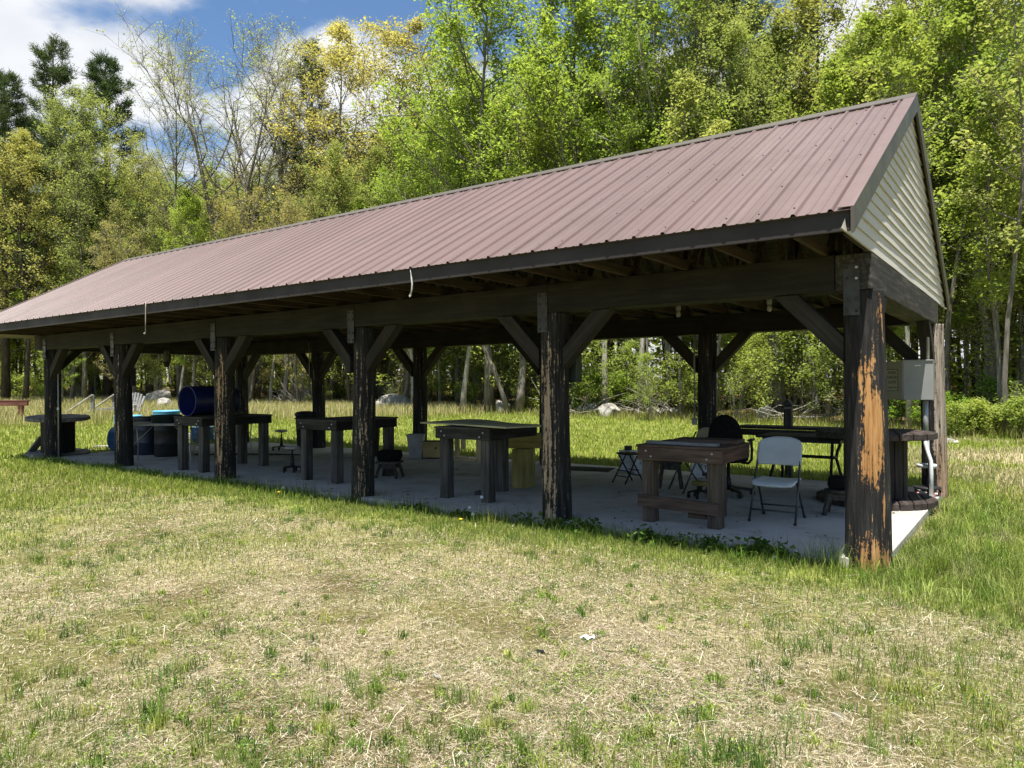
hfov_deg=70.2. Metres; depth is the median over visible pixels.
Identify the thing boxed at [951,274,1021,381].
sapling
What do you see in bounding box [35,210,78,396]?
slender tree
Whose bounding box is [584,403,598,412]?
rock
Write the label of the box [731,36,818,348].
oak tree
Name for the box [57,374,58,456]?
conduit
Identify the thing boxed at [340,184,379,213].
maple tree
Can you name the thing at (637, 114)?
slender tree
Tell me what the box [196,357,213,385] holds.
sapling
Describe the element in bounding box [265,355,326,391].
sapling
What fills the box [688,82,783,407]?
maple tree
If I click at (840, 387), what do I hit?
oak tree
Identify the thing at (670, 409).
rock
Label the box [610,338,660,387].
sapling
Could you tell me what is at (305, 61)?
tree
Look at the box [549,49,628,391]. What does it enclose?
maple tree
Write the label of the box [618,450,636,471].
bucket
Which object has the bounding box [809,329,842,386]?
sapling
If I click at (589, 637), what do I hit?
paper scrap
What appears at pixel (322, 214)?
birch tree
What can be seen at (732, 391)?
bare shrub
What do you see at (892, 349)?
sapling
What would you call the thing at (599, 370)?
slender tree
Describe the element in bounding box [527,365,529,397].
slender tree
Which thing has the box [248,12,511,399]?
oak tree
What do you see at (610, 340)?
slender tree
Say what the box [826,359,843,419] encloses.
bare shrub
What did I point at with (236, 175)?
budding tree
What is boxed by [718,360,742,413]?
bare shrub
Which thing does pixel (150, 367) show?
sapling
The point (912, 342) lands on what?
slender tree
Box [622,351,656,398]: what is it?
sapling
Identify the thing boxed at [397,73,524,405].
maple tree
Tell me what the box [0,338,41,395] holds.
sapling
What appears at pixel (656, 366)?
sapling
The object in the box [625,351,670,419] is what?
sapling
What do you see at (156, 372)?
sapling
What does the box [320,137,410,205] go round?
budding tree
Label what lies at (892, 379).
notice sign
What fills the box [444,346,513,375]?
sapling
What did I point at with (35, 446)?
board
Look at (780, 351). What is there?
sapling
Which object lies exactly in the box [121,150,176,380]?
birch tree
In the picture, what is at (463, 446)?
pine stand
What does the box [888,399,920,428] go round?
bush
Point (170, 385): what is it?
forest
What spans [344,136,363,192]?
birch tree
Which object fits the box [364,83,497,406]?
maple tree
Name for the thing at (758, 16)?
tree
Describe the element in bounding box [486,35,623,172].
maple tree
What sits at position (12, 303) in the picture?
maple tree
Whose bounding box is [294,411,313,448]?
trash can
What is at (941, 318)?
birch tree
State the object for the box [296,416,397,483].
workbench
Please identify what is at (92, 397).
timber rack
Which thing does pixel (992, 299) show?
slender tree
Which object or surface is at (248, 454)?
board
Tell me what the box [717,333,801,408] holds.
sapling
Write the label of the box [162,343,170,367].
owl decoy
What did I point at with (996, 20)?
slender tree
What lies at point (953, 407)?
bush
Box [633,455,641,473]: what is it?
carton
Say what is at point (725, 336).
sapling
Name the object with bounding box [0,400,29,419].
rail table
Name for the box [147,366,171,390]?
bare shrub
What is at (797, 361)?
sapling
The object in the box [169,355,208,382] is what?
sapling
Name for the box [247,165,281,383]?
birch tree
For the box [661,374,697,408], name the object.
bush
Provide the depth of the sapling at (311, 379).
42.48 m
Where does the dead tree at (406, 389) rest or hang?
on the ground at (344, 587)
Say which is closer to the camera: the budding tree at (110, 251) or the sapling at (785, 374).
the sapling at (785, 374)
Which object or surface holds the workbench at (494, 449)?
on the concrete slab
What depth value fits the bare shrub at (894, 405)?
24.76 m
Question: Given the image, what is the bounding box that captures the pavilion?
[0,92,948,571]
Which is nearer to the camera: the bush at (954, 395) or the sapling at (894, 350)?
the bush at (954, 395)
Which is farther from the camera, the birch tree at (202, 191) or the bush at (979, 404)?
the birch tree at (202, 191)
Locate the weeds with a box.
[0,460,1023,767]
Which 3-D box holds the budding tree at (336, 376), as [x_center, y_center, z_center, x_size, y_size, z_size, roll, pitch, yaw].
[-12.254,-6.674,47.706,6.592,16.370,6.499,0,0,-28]
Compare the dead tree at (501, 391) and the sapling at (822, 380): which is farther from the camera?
the dead tree at (501, 391)
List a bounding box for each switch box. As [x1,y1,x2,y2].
[130,368,135,385]
[569,315,581,381]
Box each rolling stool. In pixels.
[272,429,288,450]
[282,446,300,472]
[687,480,706,499]
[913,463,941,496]
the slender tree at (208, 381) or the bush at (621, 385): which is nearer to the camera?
the bush at (621, 385)
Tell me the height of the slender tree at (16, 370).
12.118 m
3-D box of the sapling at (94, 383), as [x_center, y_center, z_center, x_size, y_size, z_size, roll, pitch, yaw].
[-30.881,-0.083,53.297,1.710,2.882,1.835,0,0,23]
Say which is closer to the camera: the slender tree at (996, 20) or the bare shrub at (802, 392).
the slender tree at (996, 20)
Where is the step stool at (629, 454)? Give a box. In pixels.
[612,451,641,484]
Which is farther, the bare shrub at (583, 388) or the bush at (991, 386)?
the bare shrub at (583, 388)
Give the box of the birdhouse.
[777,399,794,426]
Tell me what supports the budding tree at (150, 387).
on the ground at (344, 587)
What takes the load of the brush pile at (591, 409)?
on the ground at (344, 587)
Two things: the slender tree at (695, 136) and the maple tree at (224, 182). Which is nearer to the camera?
the slender tree at (695, 136)
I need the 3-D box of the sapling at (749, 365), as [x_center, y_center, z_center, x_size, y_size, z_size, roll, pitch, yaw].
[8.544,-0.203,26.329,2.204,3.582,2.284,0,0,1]
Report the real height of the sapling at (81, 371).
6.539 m
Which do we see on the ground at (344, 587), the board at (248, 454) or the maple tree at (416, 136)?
the maple tree at (416, 136)
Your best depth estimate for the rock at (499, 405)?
34.02 m
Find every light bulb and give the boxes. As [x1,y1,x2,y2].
[676,306,680,316]
[766,299,771,311]
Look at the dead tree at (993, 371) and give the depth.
23.49 m
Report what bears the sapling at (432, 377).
on the ground at (344, 587)
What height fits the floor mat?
0.016 m
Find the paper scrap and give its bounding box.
[581,634,594,639]
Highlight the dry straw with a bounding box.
[0,468,1023,767]
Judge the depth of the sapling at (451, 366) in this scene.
46.23 m
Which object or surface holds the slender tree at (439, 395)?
on the ground at (344, 587)
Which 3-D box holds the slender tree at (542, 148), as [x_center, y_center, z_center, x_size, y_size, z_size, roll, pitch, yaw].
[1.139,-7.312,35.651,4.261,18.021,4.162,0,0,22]
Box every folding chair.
[668,427,708,493]
[748,436,805,525]
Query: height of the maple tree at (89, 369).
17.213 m
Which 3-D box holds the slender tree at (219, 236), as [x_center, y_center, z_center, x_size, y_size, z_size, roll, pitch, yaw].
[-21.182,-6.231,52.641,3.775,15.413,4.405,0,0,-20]
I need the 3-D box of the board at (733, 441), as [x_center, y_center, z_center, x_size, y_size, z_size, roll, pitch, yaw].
[2.120,0.609,7.846,0.680,0.038,0.340,0,0,32]
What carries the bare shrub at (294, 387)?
on the ground at (344, 587)
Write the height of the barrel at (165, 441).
0.820 m
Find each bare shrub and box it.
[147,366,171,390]
[183,375,189,386]
[288,379,301,396]
[376,367,393,396]
[384,381,400,394]
[392,366,410,394]
[461,366,481,405]
[476,381,483,404]
[505,362,518,406]
[577,367,590,403]
[636,367,667,415]
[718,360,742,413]
[718,365,756,418]
[788,352,825,414]
[818,364,842,412]
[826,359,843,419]
[888,399,900,420]
[998,380,1023,425]
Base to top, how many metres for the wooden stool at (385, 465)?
0.266 m
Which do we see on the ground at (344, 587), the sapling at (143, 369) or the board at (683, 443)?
the sapling at (143, 369)
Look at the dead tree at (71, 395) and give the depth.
45.96 m
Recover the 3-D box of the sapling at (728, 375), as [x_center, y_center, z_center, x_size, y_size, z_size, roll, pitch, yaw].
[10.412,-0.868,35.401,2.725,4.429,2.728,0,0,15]
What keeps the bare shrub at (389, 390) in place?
on the ground at (344, 587)
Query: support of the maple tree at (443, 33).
on the ground at (344, 587)
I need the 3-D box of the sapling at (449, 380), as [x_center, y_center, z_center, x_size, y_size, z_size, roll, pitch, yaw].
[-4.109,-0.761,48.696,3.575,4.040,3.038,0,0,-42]
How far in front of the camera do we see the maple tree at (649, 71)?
33.91 m
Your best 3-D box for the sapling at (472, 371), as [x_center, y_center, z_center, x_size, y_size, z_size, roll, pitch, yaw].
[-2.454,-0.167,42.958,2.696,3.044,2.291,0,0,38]
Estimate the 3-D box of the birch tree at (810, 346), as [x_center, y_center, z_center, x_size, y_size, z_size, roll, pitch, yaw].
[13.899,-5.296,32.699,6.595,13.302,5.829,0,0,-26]
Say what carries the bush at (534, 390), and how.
on the ground at (344, 587)
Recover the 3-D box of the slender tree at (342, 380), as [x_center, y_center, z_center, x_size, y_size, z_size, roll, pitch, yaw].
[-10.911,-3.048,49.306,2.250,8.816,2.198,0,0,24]
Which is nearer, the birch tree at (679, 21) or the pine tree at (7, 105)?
the birch tree at (679, 21)
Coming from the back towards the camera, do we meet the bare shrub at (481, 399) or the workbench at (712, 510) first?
the bare shrub at (481, 399)
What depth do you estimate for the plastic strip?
7.53 m
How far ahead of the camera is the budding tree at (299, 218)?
39.41 m
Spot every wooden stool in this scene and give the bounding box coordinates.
[374,460,404,478]
[659,461,683,488]
[822,488,844,515]
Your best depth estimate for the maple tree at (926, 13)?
25.80 m
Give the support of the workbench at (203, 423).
on the concrete slab
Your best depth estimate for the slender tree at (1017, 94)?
27.96 m
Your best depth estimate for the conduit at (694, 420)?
11.42 m
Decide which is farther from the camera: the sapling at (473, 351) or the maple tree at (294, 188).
the maple tree at (294, 188)
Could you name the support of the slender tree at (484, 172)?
on the ground at (344, 587)
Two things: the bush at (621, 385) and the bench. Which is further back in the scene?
the bush at (621, 385)
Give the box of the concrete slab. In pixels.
[55,441,942,567]
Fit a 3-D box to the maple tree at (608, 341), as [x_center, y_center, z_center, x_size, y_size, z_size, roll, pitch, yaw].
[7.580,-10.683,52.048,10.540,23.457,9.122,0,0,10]
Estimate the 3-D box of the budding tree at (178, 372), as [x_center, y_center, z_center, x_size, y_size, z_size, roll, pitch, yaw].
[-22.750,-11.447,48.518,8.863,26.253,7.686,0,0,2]
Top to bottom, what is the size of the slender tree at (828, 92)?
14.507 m
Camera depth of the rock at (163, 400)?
37.76 m
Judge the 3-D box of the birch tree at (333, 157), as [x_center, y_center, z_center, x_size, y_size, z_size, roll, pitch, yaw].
[-8.949,-5.987,40.208,6.562,15.274,5.800,0,0,32]
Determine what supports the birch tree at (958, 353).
on the ground at (344, 587)
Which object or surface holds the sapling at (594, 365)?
on the ground at (344, 587)
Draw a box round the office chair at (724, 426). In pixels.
[705,414,754,497]
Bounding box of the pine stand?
[454,439,480,461]
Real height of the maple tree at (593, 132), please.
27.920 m
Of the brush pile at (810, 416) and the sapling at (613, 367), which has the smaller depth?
the brush pile at (810, 416)
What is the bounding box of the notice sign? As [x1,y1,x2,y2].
[886,369,897,390]
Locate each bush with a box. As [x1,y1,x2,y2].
[0,373,42,396]
[35,383,43,396]
[94,389,102,398]
[325,382,346,401]
[451,381,483,410]
[525,385,539,407]
[569,368,621,407]
[598,370,633,408]
[660,370,697,416]
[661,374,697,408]
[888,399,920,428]
[907,390,968,430]
[946,391,974,427]
[946,399,977,435]
[951,394,987,431]
[954,396,1013,434]
[957,370,1020,427]
[982,395,1023,438]
[989,385,1023,428]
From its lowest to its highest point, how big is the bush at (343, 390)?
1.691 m
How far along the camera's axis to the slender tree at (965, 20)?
24.16 m
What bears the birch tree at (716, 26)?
on the ground at (344, 587)
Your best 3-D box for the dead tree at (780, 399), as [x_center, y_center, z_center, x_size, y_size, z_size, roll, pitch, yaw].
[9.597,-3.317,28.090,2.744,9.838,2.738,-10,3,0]
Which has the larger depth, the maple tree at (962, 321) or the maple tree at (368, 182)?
the maple tree at (368, 182)
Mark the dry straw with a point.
(600, 676)
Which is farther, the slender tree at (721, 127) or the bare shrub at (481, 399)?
the bare shrub at (481, 399)
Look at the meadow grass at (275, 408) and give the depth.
31.20 m
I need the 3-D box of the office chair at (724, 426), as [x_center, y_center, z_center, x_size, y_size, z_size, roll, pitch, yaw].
[2.807,0.911,9.450,0.639,1.050,0.645,0,0,28]
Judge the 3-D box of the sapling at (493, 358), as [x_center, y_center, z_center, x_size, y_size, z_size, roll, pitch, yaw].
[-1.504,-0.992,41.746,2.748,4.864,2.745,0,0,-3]
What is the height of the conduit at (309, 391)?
1.205 m
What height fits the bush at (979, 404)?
1.332 m
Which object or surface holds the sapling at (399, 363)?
on the ground at (344, 587)
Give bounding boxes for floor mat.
[571,466,614,471]
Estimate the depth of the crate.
14.22 m
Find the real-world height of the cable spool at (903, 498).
0.856 m
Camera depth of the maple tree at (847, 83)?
27.54 m
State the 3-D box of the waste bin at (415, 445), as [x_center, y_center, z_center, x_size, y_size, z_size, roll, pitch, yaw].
[-1.905,1.230,14.460,0.356,0.468,0.285,0,0,0]
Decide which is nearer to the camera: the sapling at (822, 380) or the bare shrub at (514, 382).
the sapling at (822, 380)
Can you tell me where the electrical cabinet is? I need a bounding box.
[886,360,934,399]
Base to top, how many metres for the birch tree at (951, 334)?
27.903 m
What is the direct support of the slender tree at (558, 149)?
on the ground at (344, 587)
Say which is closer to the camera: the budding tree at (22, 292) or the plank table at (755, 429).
the plank table at (755, 429)
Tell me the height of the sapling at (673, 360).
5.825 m
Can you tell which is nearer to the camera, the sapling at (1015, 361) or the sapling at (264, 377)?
the sapling at (1015, 361)
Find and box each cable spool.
[24,414,89,458]
[816,428,937,510]
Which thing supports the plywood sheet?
on the workbench at (494, 449)
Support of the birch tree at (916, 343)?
on the ground at (344, 587)
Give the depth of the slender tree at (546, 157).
53.40 m
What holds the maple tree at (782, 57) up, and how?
on the ground at (344, 587)
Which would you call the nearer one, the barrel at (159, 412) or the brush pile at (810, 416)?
the barrel at (159, 412)
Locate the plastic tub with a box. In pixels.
[150,414,182,422]
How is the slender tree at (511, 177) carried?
on the ground at (344, 587)
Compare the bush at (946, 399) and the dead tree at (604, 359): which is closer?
the bush at (946, 399)
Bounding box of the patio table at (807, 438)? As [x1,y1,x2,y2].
[756,432,842,477]
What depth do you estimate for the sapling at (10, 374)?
52.49 m
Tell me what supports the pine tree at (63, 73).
on the ground at (344, 587)
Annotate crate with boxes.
[422,440,439,458]
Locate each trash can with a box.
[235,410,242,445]
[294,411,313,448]
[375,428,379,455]
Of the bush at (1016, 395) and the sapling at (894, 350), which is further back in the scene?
the sapling at (894, 350)
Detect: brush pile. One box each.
[269,375,342,403]
[529,373,637,414]
[604,387,695,414]
[737,386,843,422]
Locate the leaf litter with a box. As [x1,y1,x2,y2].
[89,448,894,543]
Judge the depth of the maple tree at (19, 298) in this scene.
54.10 m
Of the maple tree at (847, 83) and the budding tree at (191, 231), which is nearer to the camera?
the maple tree at (847, 83)
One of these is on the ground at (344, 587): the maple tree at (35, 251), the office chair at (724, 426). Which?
the maple tree at (35, 251)
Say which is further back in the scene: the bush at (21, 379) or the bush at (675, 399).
the bush at (21, 379)
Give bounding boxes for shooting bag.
[377,450,402,460]
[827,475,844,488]
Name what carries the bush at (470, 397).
on the ground at (344, 587)
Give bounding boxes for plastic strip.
[409,268,412,296]
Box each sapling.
[0,338,22,382]
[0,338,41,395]
[0,341,38,378]
[0,363,18,393]
[12,344,43,395]
[13,342,87,386]
[40,353,93,389]
[61,352,111,394]
[64,352,102,395]
[71,352,102,393]
[79,364,102,395]
[112,354,163,394]
[137,354,164,388]
[137,354,196,389]
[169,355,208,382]
[187,356,248,380]
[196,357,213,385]
[256,355,297,390]
[262,361,276,389]
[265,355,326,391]
[290,353,339,384]
[293,356,333,401]
[327,357,353,391]
[348,347,466,393]
[376,350,433,393]
[378,350,410,385]
[383,361,405,391]
[396,352,452,403]
[427,348,464,402]
[430,346,483,397]
[431,346,465,403]
[431,350,482,384]
[435,347,461,399]
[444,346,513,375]
[452,357,483,388]
[453,344,527,410]
[467,346,507,404]
[469,344,517,391]
[479,345,516,399]
[496,344,539,410]
[526,345,596,383]
[531,340,606,409]
[575,340,618,415]
[582,340,609,399]
[596,352,629,402]
[602,340,659,413]
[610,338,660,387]
[610,350,628,390]
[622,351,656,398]
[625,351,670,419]
[649,336,734,385]
[649,349,665,401]
[655,347,697,419]
[657,336,697,406]
[717,333,780,422]
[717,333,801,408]
[717,334,768,414]
[717,334,794,404]
[717,338,751,406]
[721,331,803,404]
[735,337,793,406]
[745,331,839,399]
[751,331,834,407]
[759,334,811,389]
[775,329,842,406]
[799,344,843,419]
[801,351,842,411]
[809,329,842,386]
[840,327,918,360]
[886,329,917,423]
[944,343,969,392]
[945,255,1023,389]
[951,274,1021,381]
[1008,326,1019,389]
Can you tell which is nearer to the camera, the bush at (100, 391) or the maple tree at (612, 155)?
the maple tree at (612, 155)
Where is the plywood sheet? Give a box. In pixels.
[420,419,540,428]
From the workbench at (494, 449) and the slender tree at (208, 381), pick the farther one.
the slender tree at (208, 381)
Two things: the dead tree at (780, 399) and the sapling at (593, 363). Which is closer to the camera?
the dead tree at (780, 399)
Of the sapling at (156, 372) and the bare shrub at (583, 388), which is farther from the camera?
the sapling at (156, 372)
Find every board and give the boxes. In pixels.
[24,436,40,456]
[193,454,282,454]
[646,440,719,446]
[673,437,744,444]
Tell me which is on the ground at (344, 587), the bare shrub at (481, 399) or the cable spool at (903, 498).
the bare shrub at (481, 399)
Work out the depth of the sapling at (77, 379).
51.75 m
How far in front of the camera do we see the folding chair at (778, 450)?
7.76 m
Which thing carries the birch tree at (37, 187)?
on the ground at (344, 587)
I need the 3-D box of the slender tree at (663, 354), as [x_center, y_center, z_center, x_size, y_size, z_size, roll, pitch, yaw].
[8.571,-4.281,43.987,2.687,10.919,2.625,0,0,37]
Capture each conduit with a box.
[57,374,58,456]
[307,342,310,393]
[692,335,696,424]
[923,337,933,496]
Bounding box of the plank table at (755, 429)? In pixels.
[740,424,915,477]
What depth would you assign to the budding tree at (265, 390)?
59.48 m
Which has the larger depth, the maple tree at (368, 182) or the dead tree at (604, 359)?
the maple tree at (368, 182)
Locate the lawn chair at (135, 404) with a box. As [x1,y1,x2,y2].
[132,392,144,414]
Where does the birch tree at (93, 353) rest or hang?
on the ground at (344, 587)
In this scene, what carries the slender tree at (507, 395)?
on the ground at (344, 587)
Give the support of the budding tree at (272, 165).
on the ground at (344, 587)
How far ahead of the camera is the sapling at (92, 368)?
56.25 m
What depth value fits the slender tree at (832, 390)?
33.36 m
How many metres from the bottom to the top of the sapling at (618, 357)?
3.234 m
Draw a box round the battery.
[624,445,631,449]
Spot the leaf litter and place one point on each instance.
(486, 502)
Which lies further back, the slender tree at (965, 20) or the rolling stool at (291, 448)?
the slender tree at (965, 20)
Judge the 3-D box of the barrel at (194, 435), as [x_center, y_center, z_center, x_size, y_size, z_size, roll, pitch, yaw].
[-8.382,1.363,19.736,0.600,0.400,0.600,0,0,-21]
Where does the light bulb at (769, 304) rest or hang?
hanging from the pavilion
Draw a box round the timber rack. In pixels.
[66,394,113,416]
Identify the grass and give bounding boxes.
[0,394,1023,442]
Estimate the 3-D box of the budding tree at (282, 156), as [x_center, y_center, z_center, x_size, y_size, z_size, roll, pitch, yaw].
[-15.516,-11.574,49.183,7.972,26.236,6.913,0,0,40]
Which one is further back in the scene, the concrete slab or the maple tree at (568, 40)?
the maple tree at (568, 40)
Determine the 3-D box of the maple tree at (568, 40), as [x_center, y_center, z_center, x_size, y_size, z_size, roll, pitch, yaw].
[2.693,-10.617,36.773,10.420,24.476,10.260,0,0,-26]
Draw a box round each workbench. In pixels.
[173,413,272,472]
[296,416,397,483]
[434,425,536,502]
[636,439,750,529]
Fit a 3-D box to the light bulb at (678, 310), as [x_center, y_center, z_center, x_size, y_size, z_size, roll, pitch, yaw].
[2.231,-0.980,9.770,0.068,0.175,0.068,0,0,36]
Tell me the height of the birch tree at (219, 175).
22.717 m
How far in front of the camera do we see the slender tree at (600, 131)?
39.35 m
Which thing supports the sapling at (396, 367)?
on the ground at (344, 587)
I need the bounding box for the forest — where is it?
[0,242,1019,403]
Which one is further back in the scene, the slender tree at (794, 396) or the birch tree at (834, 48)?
the birch tree at (834, 48)
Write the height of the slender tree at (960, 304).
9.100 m
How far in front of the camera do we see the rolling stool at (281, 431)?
16.22 m
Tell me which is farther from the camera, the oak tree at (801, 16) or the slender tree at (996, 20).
the oak tree at (801, 16)
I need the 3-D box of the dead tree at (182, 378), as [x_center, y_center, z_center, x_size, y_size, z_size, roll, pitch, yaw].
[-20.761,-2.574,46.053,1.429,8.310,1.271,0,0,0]
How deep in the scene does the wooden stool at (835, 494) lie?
7.92 m
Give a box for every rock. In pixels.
[145,389,171,401]
[157,398,171,406]
[377,394,409,407]
[496,400,510,413]
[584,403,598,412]
[597,403,619,417]
[667,408,677,414]
[756,406,773,419]
[830,711,846,720]
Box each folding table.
[133,422,197,462]
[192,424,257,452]
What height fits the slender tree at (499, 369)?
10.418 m
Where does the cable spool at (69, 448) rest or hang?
on the concrete slab
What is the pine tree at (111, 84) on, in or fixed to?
on the ground at (344, 587)
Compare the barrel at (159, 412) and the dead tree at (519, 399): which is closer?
the barrel at (159, 412)
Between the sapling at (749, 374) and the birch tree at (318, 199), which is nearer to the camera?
the sapling at (749, 374)
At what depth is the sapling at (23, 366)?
55.76 m
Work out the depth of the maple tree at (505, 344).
57.93 m
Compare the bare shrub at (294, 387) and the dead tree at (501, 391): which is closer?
the dead tree at (501, 391)
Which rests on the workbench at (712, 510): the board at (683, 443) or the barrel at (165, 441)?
the board at (683, 443)
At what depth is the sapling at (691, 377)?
28.48 m
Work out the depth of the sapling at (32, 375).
49.97 m
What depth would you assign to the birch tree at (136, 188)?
44.17 m
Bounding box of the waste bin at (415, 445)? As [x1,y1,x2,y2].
[406,434,425,457]
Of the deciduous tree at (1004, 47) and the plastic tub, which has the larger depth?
the deciduous tree at (1004, 47)
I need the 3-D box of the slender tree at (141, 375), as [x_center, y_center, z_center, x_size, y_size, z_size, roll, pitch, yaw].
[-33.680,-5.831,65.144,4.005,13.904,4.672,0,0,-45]
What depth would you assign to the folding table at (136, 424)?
13.74 m
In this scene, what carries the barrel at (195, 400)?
on the workbench at (203, 423)
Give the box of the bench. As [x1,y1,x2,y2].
[508,433,540,488]
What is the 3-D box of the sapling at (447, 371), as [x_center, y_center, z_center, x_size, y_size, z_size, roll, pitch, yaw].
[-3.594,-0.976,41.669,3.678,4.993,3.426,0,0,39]
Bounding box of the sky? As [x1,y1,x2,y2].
[0,0,1018,382]
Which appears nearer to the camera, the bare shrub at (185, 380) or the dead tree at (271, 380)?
the dead tree at (271, 380)
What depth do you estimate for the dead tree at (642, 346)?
32.85 m
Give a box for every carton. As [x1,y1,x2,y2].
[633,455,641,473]
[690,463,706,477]
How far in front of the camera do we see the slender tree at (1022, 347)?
23.94 m
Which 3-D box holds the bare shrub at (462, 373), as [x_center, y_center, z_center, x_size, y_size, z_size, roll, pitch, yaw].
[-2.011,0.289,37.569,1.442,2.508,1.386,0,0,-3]
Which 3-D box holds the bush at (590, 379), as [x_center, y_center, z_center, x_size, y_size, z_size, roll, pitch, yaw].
[3.477,0.432,33.352,2.684,2.406,2.865,0,0,43]
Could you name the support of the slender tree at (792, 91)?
on the ground at (344, 587)
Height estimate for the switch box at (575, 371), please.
0.730 m
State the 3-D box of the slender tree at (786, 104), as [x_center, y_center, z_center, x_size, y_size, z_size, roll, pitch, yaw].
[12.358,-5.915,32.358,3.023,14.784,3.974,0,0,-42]
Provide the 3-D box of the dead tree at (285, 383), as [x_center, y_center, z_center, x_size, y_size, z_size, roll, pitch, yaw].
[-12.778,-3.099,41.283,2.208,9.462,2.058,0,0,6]
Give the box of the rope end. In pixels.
[143,302,145,333]
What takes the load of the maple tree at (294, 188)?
on the ground at (344, 587)
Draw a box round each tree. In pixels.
[0,31,117,305]
[0,67,79,399]
[0,127,92,399]
[0,133,71,394]
[0,134,50,389]
[0,176,17,349]
[0,186,46,360]
[0,199,25,394]
[7,109,103,302]
[7,185,86,351]
[11,341,21,392]
[18,77,137,399]
[33,351,85,401]
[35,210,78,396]
[44,178,114,393]
[46,49,158,396]
[46,185,131,395]
[59,216,93,279]
[69,360,81,399]
[79,198,148,377]
[81,1,380,401]
[87,215,110,394]
[89,167,141,393]
[91,138,194,392]
[92,229,112,393]
[95,123,179,400]
[103,11,245,398]
[110,165,186,389]
[119,172,230,385]
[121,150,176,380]
[140,364,142,392]
[144,364,146,395]
[147,180,247,241]
[154,186,226,385]
[158,195,232,385]
[166,160,181,388]
[178,170,236,376]
[179,159,277,243]
[179,355,185,391]
[194,165,213,385]
[199,175,309,403]
[199,193,229,384]
[208,145,262,221]
[212,171,230,182]
[216,17,323,400]
[228,213,284,373]
[233,184,264,233]
[235,176,318,404]
[236,156,289,397]
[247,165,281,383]
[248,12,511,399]
[253,220,268,398]
[254,169,327,398]
[260,138,301,206]
[261,202,275,394]
[268,355,275,403]
[274,136,414,403]
[275,36,351,395]
[281,354,288,403]
[282,141,363,400]
[286,157,357,399]
[305,145,357,395]
[313,159,355,400]
[316,117,436,197]
[317,99,446,389]
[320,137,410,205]
[325,192,354,398]
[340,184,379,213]
[341,179,389,357]
[342,365,343,399]
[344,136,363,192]
[346,119,431,388]
[362,0,582,412]
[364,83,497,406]
[369,21,530,400]
[372,131,429,399]
[390,110,431,196]
[391,110,462,193]
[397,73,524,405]
[404,349,409,397]
[412,53,508,394]
[438,358,440,404]
[441,99,523,391]
[460,346,471,412]
[471,0,670,408]
[472,156,489,184]
[481,345,510,413]
[485,51,575,181]
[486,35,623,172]
[497,346,501,400]
[498,118,520,397]
[504,126,535,400]
[506,344,510,400]
[513,112,569,402]
[513,353,526,413]
[516,101,552,394]
[525,0,750,408]
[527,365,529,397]
[540,73,586,391]
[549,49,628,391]
[556,89,622,374]
[565,8,705,408]
[577,84,625,398]
[580,105,612,372]
[585,86,669,402]
[597,340,600,402]
[601,340,609,404]
[612,0,782,409]
[614,92,638,368]
[614,105,661,408]
[635,338,644,410]
[655,63,718,417]
[660,1,853,409]
[661,338,665,398]
[663,339,672,409]
[666,344,670,407]
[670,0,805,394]
[670,98,713,350]
[673,115,715,374]
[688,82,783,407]
[699,116,730,416]
[703,26,787,90]
[712,112,740,408]
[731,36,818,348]
[733,5,838,388]
[757,0,942,406]
[765,333,780,409]
[766,90,798,121]
[767,332,785,418]
[778,77,811,405]
[791,5,971,343]
[791,334,796,407]
[794,47,873,413]
[794,112,833,407]
[800,111,843,393]
[802,331,819,419]
[807,0,1023,338]
[816,28,851,99]
[822,0,985,351]
[831,329,838,406]
[854,0,957,428]
[884,0,1023,414]
[897,10,958,351]
[904,4,1001,385]
[909,0,1023,395]
[911,84,949,411]
[925,66,1023,398]
[928,71,1018,399]
[934,3,1023,337]
[935,168,987,416]
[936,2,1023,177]
[937,108,1023,431]
[937,114,970,397]
[938,93,1023,364]
[939,192,967,393]
[942,0,1023,435]
[943,118,1019,423]
[949,111,1023,406]
[951,71,1018,349]
[972,128,1023,389]
[1001,51,1023,268]
[1001,84,1023,272]
[1011,207,1023,393]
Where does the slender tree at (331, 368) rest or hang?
on the ground at (344, 587)
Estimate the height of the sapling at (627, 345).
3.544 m
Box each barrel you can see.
[107,427,113,450]
[133,416,153,454]
[152,410,179,414]
[154,426,177,456]
[178,386,240,415]
[191,426,214,442]
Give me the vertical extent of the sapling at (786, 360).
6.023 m
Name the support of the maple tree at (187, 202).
on the ground at (344, 587)
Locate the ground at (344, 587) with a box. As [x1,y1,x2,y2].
[0,379,1023,767]
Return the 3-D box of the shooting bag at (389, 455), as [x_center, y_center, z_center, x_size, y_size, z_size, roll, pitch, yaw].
[-1.914,1.115,11.406,0.376,0.172,0.300,0,0,7]
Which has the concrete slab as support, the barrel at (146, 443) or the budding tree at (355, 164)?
the barrel at (146, 443)

